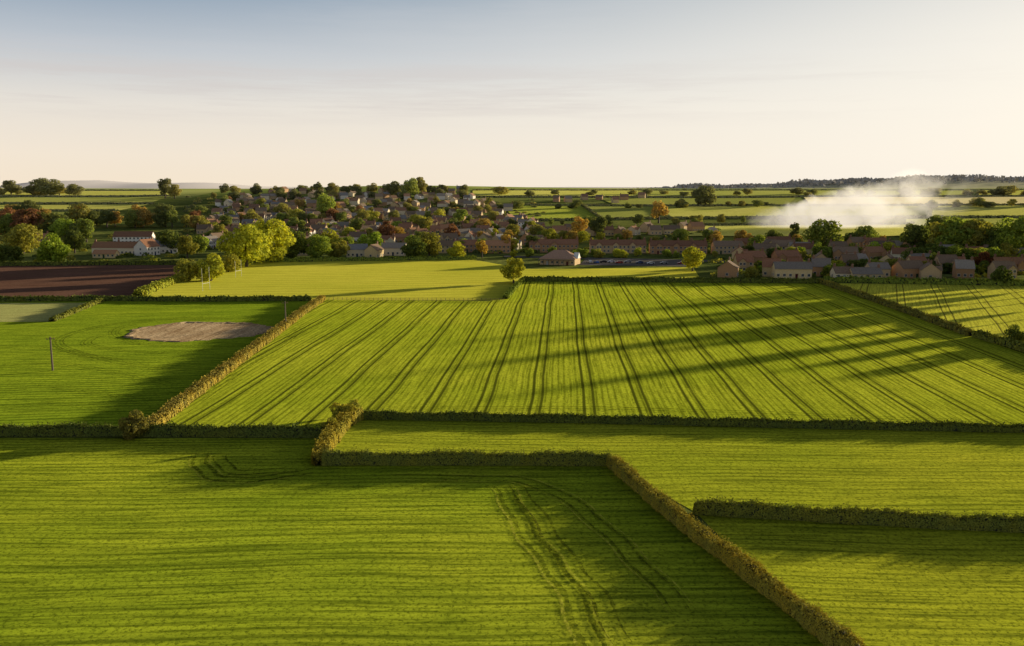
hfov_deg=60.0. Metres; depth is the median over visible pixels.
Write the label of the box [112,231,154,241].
barn
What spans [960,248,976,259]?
tall tree
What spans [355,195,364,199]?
house
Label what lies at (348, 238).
bushy tree
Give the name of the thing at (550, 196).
hedgerow
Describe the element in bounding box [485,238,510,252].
house
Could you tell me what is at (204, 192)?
terrain
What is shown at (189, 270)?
bushy tree
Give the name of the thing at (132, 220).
broad tree
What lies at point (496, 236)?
house
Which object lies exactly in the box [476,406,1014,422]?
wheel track
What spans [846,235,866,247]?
house
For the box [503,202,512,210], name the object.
house
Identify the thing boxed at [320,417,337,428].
bushy tree
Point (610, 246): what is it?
terrace
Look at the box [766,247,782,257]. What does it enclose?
bushy tree
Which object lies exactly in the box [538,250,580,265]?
pavilion
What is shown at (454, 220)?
bushy tree
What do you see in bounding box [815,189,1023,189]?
hedgerow
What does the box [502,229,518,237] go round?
bushy tree
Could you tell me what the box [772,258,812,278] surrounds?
house
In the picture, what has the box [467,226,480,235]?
house
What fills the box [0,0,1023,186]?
sky
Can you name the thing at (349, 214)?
house
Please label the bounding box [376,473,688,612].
wheel track
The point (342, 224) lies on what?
house
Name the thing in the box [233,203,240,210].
house
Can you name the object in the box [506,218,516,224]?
broad tree
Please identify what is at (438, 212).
broad tree
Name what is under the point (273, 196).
house
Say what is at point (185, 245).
round tree
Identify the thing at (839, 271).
house
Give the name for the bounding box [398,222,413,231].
house
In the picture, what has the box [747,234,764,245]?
round tree
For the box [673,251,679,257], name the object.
bushy tree
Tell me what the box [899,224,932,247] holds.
broad tree
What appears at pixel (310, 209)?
house
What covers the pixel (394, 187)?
broad tree
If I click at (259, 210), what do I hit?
house
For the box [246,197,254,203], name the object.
house
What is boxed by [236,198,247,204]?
house
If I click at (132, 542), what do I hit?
crop field
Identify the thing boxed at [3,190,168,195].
farm field
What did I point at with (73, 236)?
round tree
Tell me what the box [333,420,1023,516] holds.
crop field
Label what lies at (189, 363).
crop field
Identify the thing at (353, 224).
broad tree
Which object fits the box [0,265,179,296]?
ploughed field
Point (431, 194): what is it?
house
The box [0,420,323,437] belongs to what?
hedge
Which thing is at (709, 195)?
broad tree
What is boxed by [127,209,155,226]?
broad tree
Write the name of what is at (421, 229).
house
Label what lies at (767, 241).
house
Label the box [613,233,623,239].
broad tree
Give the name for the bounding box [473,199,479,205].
house
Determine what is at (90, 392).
wheel track
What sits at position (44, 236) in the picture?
house
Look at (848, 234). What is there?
broad tree
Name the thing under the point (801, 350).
crop field
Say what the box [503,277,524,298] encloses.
hedge
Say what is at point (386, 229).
broad tree
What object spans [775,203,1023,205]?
hedgerow
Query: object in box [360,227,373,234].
bushy tree
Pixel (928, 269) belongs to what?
house
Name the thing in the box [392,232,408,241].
house
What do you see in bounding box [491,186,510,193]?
broad tree
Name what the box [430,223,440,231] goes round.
house
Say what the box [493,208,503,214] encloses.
house
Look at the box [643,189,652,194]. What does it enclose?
round tree
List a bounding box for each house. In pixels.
[34,231,49,242]
[196,222,212,233]
[202,234,220,248]
[207,214,219,219]
[208,230,226,242]
[211,208,222,213]
[215,198,222,205]
[223,199,232,205]
[227,207,235,212]
[230,221,246,225]
[232,217,239,222]
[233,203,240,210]
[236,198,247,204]
[241,217,256,223]
[243,193,251,197]
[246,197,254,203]
[249,203,259,208]
[255,207,267,213]
[260,192,269,199]
[263,199,272,206]
[263,211,272,220]
[269,193,276,198]
[270,200,279,205]
[277,198,287,203]
[284,202,293,207]
[287,224,297,229]
[297,244,312,255]
[299,187,306,193]
[303,222,315,226]
[304,208,315,210]
[306,200,316,206]
[306,225,315,235]
[308,192,314,197]
[310,217,322,223]
[311,223,327,233]
[323,217,334,222]
[329,223,342,231]
[337,220,349,227]
[339,192,347,198]
[343,210,351,218]
[346,241,367,256]
[348,190,355,195]
[349,229,366,240]
[350,196,359,204]
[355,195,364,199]
[360,197,366,202]
[360,224,376,231]
[364,219,375,224]
[364,241,383,257]
[366,198,373,203]
[373,210,382,218]
[375,193,382,198]
[376,198,386,205]
[379,233,395,244]
[381,191,390,197]
[381,240,406,255]
[382,211,391,219]
[383,198,392,204]
[389,195,397,201]
[390,216,400,221]
[391,201,398,206]
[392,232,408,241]
[394,206,406,214]
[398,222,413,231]
[400,215,406,221]
[404,193,409,199]
[405,209,417,218]
[405,225,418,234]
[410,199,419,205]
[413,227,427,234]
[414,194,423,198]
[415,209,427,215]
[420,201,430,209]
[421,192,427,197]
[427,191,435,196]
[427,197,434,202]
[428,206,437,210]
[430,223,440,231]
[432,218,439,224]
[433,216,447,223]
[436,193,444,199]
[437,201,446,206]
[437,222,452,232]
[437,239,455,252]
[439,231,458,239]
[445,192,451,199]
[448,188,454,193]
[448,208,455,215]
[451,194,459,199]
[454,235,471,239]
[456,238,476,252]
[457,198,467,205]
[457,227,470,236]
[461,221,473,228]
[463,194,469,200]
[463,201,473,206]
[464,204,473,210]
[464,230,477,239]
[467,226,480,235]
[468,193,475,198]
[469,218,478,222]
[471,209,482,218]
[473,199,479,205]
[476,223,489,231]
[478,231,491,239]
[479,197,485,204]
[485,226,492,236]
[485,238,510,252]
[489,202,496,209]
[490,232,502,239]
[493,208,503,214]
[496,214,503,221]
[497,226,505,233]
[498,220,508,227]
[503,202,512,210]
[503,216,517,224]
[511,236,521,248]
[517,225,524,234]
[518,212,527,218]
[518,217,526,227]
[519,231,530,245]
[527,216,537,221]
[528,233,544,238]
[552,224,566,233]
[553,194,559,201]
[564,196,572,201]
[566,224,574,231]
[580,192,587,199]
[585,227,596,235]
[595,194,602,199]
[602,224,614,235]
[611,195,619,202]
[614,225,625,234]
[620,193,628,199]
[626,224,640,234]
[638,192,645,197]
[640,221,652,231]
[647,223,661,234]
[662,223,679,233]
[677,220,687,229]
[687,220,704,230]
[708,225,718,230]
[710,238,743,253]
[717,257,738,277]
[731,243,747,258]
[733,250,753,270]
[734,236,754,247]
[741,248,766,262]
[753,241,775,253]
[762,237,775,242]
[762,255,781,276]
[765,234,791,239]
[771,247,799,259]
[772,238,794,249]
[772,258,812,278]
[786,254,802,261]
[787,239,810,247]
[791,240,814,255]
[811,255,830,275]
[815,250,826,257]
[827,239,847,246]
[830,264,850,277]
[832,243,858,259]
[838,251,858,265]
[844,250,868,259]
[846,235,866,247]
[849,264,883,278]
[860,243,887,259]
[863,235,886,245]
[864,260,890,277]
[868,238,895,245]
[879,250,897,261]
[888,238,902,246]
[890,245,915,259]
[891,257,923,278]
[905,250,932,258]
[906,253,926,262]
[918,258,942,278]
[933,251,957,272]
[936,254,965,264]
[938,242,954,246]
[952,256,975,278]
[963,244,984,249]
[987,257,1017,279]
[992,254,1023,273]
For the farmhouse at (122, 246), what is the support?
on the terrain
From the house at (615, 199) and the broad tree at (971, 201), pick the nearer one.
the broad tree at (971, 201)
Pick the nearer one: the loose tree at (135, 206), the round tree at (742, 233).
the round tree at (742, 233)
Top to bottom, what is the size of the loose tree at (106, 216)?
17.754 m
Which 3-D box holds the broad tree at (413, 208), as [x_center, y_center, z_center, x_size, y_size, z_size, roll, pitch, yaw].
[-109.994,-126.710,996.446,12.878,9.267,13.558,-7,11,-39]
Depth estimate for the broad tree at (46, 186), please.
1354.36 m
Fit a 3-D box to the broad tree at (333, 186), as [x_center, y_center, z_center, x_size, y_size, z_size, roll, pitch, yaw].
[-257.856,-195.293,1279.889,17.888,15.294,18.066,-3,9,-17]
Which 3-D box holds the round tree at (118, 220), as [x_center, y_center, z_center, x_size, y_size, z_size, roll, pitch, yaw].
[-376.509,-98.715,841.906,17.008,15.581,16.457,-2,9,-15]
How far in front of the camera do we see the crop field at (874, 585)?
97.32 m
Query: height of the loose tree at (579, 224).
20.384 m
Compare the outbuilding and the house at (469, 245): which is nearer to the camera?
the outbuilding
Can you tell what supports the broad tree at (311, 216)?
on the terrain
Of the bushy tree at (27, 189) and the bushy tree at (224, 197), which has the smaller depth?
the bushy tree at (224, 197)
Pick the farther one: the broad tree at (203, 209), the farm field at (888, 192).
the farm field at (888, 192)
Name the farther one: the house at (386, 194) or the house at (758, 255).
the house at (386, 194)
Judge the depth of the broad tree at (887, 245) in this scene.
530.05 m
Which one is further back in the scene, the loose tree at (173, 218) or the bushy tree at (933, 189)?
the bushy tree at (933, 189)
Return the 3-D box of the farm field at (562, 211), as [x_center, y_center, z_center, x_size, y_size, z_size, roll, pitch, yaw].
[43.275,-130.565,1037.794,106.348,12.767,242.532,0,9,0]
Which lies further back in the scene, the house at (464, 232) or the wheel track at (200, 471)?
the house at (464, 232)
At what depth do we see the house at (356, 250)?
549.76 m
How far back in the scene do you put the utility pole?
206.33 m
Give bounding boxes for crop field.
[0,301,309,426]
[0,438,824,645]
[168,282,1023,428]
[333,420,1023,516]
[699,515,1023,645]
[840,283,1023,336]
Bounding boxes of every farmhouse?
[91,239,136,254]
[133,236,159,255]
[155,240,177,252]
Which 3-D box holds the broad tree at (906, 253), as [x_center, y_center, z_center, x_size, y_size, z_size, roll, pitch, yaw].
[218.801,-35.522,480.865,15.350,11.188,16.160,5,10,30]
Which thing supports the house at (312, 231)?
on the terrain
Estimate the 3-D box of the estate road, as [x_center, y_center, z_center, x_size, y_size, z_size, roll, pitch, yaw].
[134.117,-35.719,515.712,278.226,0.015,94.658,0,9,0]
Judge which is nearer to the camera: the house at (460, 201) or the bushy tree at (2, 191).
the house at (460, 201)
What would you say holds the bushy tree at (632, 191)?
on the terrain
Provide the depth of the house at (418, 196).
1183.64 m
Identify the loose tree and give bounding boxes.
[98,209,117,227]
[131,204,145,212]
[165,210,178,227]
[189,210,201,215]
[297,220,305,227]
[297,226,310,235]
[334,202,341,208]
[341,198,348,204]
[347,399,359,407]
[375,199,381,204]
[475,240,487,257]
[484,204,491,212]
[571,216,588,233]
[596,232,604,239]
[621,229,632,239]
[650,200,669,222]
[744,233,752,237]
[791,234,802,241]
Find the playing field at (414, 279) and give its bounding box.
[144,260,697,299]
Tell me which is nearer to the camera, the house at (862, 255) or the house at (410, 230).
the house at (862, 255)
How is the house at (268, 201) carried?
on the terrain
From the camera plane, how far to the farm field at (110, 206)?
1106.14 m
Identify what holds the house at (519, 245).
on the terrain
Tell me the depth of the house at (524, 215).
921.26 m
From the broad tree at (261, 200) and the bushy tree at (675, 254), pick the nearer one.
the bushy tree at (675, 254)
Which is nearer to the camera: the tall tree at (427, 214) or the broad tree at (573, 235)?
the broad tree at (573, 235)
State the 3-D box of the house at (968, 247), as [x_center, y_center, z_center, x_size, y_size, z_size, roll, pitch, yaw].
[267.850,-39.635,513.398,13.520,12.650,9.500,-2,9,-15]
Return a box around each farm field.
[0,196,168,202]
[0,204,147,209]
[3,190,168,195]
[51,211,112,227]
[473,190,642,195]
[508,205,596,218]
[587,206,665,216]
[602,198,794,204]
[632,190,805,195]
[665,206,785,216]
[670,224,905,235]
[777,206,928,215]
[799,190,976,195]
[804,197,936,203]
[906,218,1017,229]
[932,205,1023,215]
[937,197,1023,203]
[979,190,1023,194]
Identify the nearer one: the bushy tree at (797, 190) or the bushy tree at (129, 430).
the bushy tree at (129, 430)
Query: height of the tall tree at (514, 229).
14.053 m
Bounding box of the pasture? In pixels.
[0,303,84,321]
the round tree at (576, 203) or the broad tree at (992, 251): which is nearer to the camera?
the broad tree at (992, 251)
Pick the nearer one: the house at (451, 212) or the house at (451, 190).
the house at (451, 212)
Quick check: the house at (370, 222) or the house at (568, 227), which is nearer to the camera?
the house at (568, 227)
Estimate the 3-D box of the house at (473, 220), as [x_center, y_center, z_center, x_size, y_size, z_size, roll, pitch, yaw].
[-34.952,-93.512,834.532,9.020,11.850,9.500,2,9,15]
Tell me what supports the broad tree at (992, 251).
on the terrain
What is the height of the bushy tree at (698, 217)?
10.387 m
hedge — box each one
[0,259,181,265]
[0,294,311,301]
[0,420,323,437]
[49,298,104,321]
[132,273,181,295]
[146,294,325,426]
[249,255,476,262]
[310,404,363,465]
[320,445,611,466]
[360,408,1023,432]
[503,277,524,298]
[522,275,819,282]
[606,452,865,645]
[692,495,1023,532]
[819,278,973,335]
[823,275,1023,285]
[971,329,1023,351]
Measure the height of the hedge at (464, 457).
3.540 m
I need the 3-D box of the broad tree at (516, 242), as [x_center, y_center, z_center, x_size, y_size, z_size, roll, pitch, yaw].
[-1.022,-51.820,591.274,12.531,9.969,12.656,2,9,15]
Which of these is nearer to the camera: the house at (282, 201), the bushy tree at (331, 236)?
the bushy tree at (331, 236)
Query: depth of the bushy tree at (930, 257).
453.22 m
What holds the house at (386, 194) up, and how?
on the terrain
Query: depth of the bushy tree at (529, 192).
1279.81 m
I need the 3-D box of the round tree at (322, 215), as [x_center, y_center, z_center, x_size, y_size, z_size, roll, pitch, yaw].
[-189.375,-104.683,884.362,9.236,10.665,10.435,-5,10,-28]
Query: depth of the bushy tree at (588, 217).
855.99 m
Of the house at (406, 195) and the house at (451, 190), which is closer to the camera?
the house at (406, 195)
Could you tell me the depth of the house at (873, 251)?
525.54 m
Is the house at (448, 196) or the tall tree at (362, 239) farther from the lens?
the house at (448, 196)
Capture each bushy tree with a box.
[0,187,6,194]
[0,244,23,261]
[20,185,35,193]
[31,185,45,194]
[36,232,70,261]
[68,218,85,236]
[118,409,149,439]
[173,258,199,281]
[196,253,224,281]
[216,253,240,271]
[219,183,229,192]
[220,195,232,205]
[224,210,234,215]
[227,191,239,199]
[243,209,259,219]
[249,183,262,193]
[250,186,257,193]
[289,189,301,198]
[294,199,304,206]
[296,185,307,192]
[318,228,338,242]
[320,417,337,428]
[327,239,350,257]
[328,189,337,197]
[329,402,357,418]
[334,212,346,220]
[338,235,354,243]
[348,185,361,191]
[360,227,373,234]
[366,183,377,191]
[367,210,379,221]
[398,189,411,197]
[400,235,427,256]
[415,216,432,228]
[423,185,432,191]
[443,217,460,228]
[443,223,460,235]
[446,241,465,256]
[449,201,456,206]
[457,190,466,197]
[459,184,468,190]
[490,221,498,228]
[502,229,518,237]
[524,190,534,195]
[525,248,533,256]
[576,248,588,257]
[583,215,591,225]
[593,248,605,257]
[605,215,612,224]
[612,248,625,257]
[618,249,628,257]
[624,202,631,207]
[627,189,636,193]
[661,249,671,256]
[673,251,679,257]
[674,198,687,207]
[679,192,689,195]
[689,214,703,221]
[745,266,759,277]
[755,260,761,267]
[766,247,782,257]
[777,214,789,222]
[789,187,804,193]
[799,251,806,258]
[806,189,817,194]
[811,242,827,255]
[819,246,832,257]
[820,263,832,276]
[847,258,867,266]
[866,241,879,245]
[885,257,903,266]
[897,184,915,194]
[904,223,915,230]
[913,244,945,255]
[920,189,930,194]
[924,200,938,206]
[926,252,936,263]
[927,187,941,190]
[930,191,941,194]
[938,262,952,273]
[951,199,962,206]
[961,189,974,194]
[975,260,988,273]
[980,201,995,207]
[987,186,1011,194]
[989,265,1013,283]
[997,185,1019,192]
[1003,324,1023,341]
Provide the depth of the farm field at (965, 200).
1262.66 m
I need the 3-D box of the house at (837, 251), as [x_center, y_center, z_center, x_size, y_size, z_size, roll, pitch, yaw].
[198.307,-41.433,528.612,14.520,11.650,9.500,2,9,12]
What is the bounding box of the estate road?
[504,256,732,261]
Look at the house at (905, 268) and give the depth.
420.21 m
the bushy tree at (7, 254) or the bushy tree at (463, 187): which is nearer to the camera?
the bushy tree at (7, 254)
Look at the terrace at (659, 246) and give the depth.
575.26 m
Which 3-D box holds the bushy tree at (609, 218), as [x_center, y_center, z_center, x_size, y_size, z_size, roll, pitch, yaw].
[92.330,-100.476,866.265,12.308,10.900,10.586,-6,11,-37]
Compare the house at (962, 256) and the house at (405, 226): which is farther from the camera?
the house at (405, 226)
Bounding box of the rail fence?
[324,297,503,300]
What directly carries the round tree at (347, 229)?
on the terrain
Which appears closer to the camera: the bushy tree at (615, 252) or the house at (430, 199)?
the bushy tree at (615, 252)
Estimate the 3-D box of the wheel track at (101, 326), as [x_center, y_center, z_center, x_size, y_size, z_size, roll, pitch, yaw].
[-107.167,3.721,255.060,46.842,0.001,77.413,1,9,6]
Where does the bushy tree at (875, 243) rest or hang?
on the terrain
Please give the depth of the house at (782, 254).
494.08 m
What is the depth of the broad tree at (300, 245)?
525.86 m
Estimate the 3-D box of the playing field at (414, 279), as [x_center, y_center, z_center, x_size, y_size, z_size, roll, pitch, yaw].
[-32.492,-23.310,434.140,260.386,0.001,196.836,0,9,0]
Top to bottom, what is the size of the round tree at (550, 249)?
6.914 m
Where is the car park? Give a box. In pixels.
[579,259,702,265]
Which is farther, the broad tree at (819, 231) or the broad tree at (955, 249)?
the broad tree at (819, 231)
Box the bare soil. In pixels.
[122,322,272,341]
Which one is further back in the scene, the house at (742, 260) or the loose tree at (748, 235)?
the loose tree at (748, 235)
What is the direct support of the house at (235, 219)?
on the terrain
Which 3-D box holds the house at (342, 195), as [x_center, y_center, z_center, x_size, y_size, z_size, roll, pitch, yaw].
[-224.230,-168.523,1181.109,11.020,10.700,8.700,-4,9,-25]
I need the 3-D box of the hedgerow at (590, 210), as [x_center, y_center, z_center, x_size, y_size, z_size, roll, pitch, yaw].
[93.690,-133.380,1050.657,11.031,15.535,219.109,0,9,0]
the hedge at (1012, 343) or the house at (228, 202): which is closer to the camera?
the hedge at (1012, 343)
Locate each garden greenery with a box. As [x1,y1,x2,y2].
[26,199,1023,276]
[31,196,979,277]
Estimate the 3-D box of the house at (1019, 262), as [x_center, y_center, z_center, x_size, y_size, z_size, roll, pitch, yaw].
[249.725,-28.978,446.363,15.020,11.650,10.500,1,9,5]
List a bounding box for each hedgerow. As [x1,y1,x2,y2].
[0,194,168,196]
[0,201,153,203]
[0,208,118,210]
[3,189,160,190]
[472,188,810,190]
[475,195,795,197]
[504,203,775,205]
[525,214,928,220]
[582,203,602,216]
[669,220,914,225]
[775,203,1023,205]
[796,194,1023,196]
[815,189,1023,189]
[927,206,932,214]
[929,215,1023,217]
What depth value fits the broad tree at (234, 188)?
1319.87 m
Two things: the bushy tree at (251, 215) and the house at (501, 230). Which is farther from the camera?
the bushy tree at (251, 215)
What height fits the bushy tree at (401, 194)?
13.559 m
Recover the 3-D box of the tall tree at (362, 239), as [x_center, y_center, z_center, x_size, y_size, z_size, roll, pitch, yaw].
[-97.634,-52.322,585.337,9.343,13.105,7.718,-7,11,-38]
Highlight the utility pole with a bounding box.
[46,337,54,370]
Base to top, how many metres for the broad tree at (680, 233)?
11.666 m
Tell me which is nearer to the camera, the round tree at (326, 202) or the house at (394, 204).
the round tree at (326, 202)
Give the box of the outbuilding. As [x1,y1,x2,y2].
[92,250,119,257]
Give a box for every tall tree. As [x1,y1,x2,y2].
[40,208,50,213]
[76,218,93,241]
[157,178,171,197]
[180,214,189,226]
[188,215,198,230]
[218,215,232,227]
[357,234,370,245]
[367,231,382,245]
[416,177,427,191]
[424,211,431,217]
[433,196,440,205]
[491,228,498,235]
[505,223,519,234]
[525,235,539,247]
[926,221,948,243]
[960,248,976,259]
[999,249,1010,256]
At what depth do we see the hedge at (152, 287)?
370.39 m
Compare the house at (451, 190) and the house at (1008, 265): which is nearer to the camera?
the house at (1008, 265)
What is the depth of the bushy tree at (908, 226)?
744.85 m
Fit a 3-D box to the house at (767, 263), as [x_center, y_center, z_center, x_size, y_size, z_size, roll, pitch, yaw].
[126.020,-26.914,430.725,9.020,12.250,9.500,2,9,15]
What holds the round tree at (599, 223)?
on the terrain
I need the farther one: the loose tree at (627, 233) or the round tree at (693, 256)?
the loose tree at (627, 233)
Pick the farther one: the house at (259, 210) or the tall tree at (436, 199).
the tall tree at (436, 199)
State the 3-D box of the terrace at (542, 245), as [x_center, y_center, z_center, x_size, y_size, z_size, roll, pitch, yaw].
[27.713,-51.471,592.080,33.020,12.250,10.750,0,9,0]
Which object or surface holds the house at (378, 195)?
on the terrain
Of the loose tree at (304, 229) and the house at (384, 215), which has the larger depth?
the house at (384, 215)
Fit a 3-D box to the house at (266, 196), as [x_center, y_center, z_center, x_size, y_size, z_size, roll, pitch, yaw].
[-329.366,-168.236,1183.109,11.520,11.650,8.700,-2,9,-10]
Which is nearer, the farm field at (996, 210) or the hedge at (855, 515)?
the hedge at (855, 515)
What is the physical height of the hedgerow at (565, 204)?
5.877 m
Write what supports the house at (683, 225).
on the terrain
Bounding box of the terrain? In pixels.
[0,180,1023,538]
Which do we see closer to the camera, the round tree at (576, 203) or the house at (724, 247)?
the house at (724, 247)
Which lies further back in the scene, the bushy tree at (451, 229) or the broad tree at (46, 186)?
the broad tree at (46, 186)
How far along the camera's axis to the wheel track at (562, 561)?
100.64 m
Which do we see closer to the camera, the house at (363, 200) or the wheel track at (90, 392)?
the wheel track at (90, 392)
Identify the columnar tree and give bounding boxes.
[313,181,323,198]
[789,222,799,236]
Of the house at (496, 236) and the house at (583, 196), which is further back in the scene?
the house at (583, 196)
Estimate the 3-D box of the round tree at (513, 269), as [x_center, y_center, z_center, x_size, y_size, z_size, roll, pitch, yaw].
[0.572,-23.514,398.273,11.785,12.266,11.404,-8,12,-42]
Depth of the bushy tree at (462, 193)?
1206.46 m
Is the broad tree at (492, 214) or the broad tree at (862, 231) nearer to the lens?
the broad tree at (862, 231)
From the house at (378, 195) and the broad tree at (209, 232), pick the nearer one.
the broad tree at (209, 232)
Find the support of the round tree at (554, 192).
on the terrain
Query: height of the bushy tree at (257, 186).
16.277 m
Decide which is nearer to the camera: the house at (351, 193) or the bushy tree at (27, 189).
the house at (351, 193)
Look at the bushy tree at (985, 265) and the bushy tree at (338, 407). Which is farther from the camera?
the bushy tree at (985, 265)
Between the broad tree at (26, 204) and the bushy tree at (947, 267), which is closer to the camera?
the bushy tree at (947, 267)
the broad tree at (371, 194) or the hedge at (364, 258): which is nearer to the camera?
the hedge at (364, 258)
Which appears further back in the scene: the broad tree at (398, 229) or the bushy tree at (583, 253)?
the broad tree at (398, 229)
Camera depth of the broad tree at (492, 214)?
883.37 m
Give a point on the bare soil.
(184, 331)
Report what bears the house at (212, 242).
on the terrain
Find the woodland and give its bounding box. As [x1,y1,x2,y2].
[645,174,1023,188]
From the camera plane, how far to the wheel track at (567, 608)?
96.89 m
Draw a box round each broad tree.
[0,213,15,235]
[2,223,42,252]
[9,188,22,193]
[10,208,44,231]
[12,200,41,210]
[29,178,64,194]
[30,213,51,229]
[36,212,73,234]
[47,218,75,237]
[64,184,84,194]
[66,203,92,222]
[86,210,102,224]
[121,209,145,227]
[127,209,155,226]
[151,203,177,226]
[155,229,178,250]
[192,235,208,252]
[197,206,207,213]
[201,230,212,235]
[216,223,270,266]
[229,185,240,192]
[251,218,295,261]
[256,198,265,204]
[272,203,290,211]
[275,190,285,197]
[284,229,308,257]
[286,208,304,218]
[296,211,307,219]
[305,234,332,257]
[307,213,317,220]
[325,187,332,191]
[327,182,338,191]
[339,186,349,192]
[348,206,355,212]
[348,218,365,228]
[354,209,369,218]
[367,191,375,197]
[377,224,395,234]
[383,181,401,194]
[391,221,401,226]
[393,226,405,232]
[409,206,418,210]
[412,215,429,228]
[418,231,441,255]
[432,208,445,215]
[475,218,491,226]
[487,210,499,220]
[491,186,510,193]
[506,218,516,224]
[511,201,524,207]
[511,238,518,248]
[525,224,544,234]
[541,228,558,238]
[557,230,567,238]
[566,230,578,238]
[577,231,590,241]
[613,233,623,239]
[670,228,688,239]
[671,218,679,223]
[676,200,688,207]
[691,185,716,204]
[709,230,723,238]
[709,234,722,242]
[738,200,745,205]
[752,200,763,206]
[764,229,782,237]
[769,216,778,222]
[785,246,800,252]
[800,219,843,246]
[832,260,845,265]
[841,232,858,240]
[854,225,880,236]
[879,241,899,250]
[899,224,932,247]
[900,247,926,259]
[926,215,949,233]
[934,216,976,246]
[944,245,967,256]
[969,197,984,205]
[969,247,984,254]
[974,200,983,206]
[975,247,1005,258]
[976,190,988,193]
[976,224,1004,245]
[989,215,1023,249]
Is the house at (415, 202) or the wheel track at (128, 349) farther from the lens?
the house at (415, 202)
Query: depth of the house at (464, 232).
709.17 m
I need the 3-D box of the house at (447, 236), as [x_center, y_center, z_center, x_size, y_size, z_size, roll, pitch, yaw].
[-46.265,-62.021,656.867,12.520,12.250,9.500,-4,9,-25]
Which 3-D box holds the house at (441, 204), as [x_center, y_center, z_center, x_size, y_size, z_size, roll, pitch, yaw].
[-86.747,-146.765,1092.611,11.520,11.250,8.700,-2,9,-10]
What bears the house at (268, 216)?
on the terrain
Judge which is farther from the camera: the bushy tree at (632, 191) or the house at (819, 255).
the bushy tree at (632, 191)
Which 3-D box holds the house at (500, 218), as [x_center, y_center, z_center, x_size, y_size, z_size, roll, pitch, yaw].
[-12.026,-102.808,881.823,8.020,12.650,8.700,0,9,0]
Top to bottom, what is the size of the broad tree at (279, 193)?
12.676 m
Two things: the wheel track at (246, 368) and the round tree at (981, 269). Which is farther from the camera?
the round tree at (981, 269)
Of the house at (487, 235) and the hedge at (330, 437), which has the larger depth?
the house at (487, 235)
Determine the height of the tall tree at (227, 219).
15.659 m
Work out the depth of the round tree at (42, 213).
726.77 m
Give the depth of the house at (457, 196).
1174.61 m
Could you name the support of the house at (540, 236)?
on the terrain
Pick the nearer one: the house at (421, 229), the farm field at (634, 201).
the house at (421, 229)
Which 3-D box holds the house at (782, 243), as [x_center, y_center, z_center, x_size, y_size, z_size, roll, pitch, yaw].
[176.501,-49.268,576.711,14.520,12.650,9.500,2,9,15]
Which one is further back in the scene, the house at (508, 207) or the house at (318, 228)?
the house at (508, 207)
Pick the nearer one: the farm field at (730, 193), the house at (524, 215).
the house at (524, 215)
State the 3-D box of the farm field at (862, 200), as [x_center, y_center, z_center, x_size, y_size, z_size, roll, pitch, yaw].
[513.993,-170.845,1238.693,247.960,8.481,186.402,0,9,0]
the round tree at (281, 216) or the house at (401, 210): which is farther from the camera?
the house at (401, 210)
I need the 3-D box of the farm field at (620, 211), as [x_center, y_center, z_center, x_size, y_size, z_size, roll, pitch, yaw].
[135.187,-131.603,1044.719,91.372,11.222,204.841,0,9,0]
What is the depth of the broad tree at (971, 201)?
1118.83 m
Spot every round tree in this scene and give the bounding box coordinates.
[0,207,15,234]
[1,180,21,194]
[19,210,44,219]
[63,229,85,252]
[108,211,123,226]
[167,184,182,198]
[176,235,198,257]
[191,215,209,223]
[212,224,227,234]
[260,203,269,211]
[276,212,286,220]
[286,217,298,225]
[315,193,335,213]
[317,213,326,218]
[326,208,338,220]
[342,227,354,235]
[388,210,399,219]
[400,178,419,194]
[402,202,411,210]
[452,209,467,220]
[473,205,482,210]
[483,197,492,204]
[499,257,525,282]
[500,234,515,248]
[509,250,517,256]
[528,221,535,225]
[548,246,556,251]
[550,190,559,193]
[569,199,582,207]
[589,216,607,232]
[631,214,643,224]
[633,247,641,255]
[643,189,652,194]
[681,246,705,270]
[692,188,705,203]
[702,229,712,242]
[712,251,717,257]
[717,214,725,222]
[733,229,746,239]
[742,188,752,194]
[742,245,754,250]
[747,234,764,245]
[837,190,846,194]
[854,189,865,194]
[959,219,996,245]
[973,251,993,264]
[977,264,986,272]
[1006,199,1017,204]
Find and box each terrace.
[529,237,578,252]
[589,237,646,252]
[649,238,707,253]
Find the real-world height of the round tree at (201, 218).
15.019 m
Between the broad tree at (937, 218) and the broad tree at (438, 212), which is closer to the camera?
the broad tree at (937, 218)
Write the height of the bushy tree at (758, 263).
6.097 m
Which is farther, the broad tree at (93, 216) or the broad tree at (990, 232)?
the broad tree at (93, 216)
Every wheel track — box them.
[4,362,172,386]
[5,385,143,401]
[8,401,118,411]
[11,345,172,367]
[55,317,243,362]
[83,332,208,352]
[111,318,274,346]
[184,325,307,412]
[188,455,305,482]
[191,452,312,481]
[213,454,286,474]
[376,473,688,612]
[396,474,688,611]
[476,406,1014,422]
[494,486,606,645]
[494,490,612,644]
[513,487,631,643]
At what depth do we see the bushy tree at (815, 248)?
530.97 m
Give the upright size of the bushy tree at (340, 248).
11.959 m
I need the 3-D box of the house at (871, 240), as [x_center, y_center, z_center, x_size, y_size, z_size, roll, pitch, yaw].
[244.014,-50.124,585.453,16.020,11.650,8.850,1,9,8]
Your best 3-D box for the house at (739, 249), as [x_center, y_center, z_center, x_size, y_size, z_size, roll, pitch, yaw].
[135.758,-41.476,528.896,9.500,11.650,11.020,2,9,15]
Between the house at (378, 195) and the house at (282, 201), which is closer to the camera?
the house at (282, 201)
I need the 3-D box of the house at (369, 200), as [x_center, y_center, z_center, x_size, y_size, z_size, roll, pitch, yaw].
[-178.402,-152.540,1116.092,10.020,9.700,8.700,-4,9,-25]
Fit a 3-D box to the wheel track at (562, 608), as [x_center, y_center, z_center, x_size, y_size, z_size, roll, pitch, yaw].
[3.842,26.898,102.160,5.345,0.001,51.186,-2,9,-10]

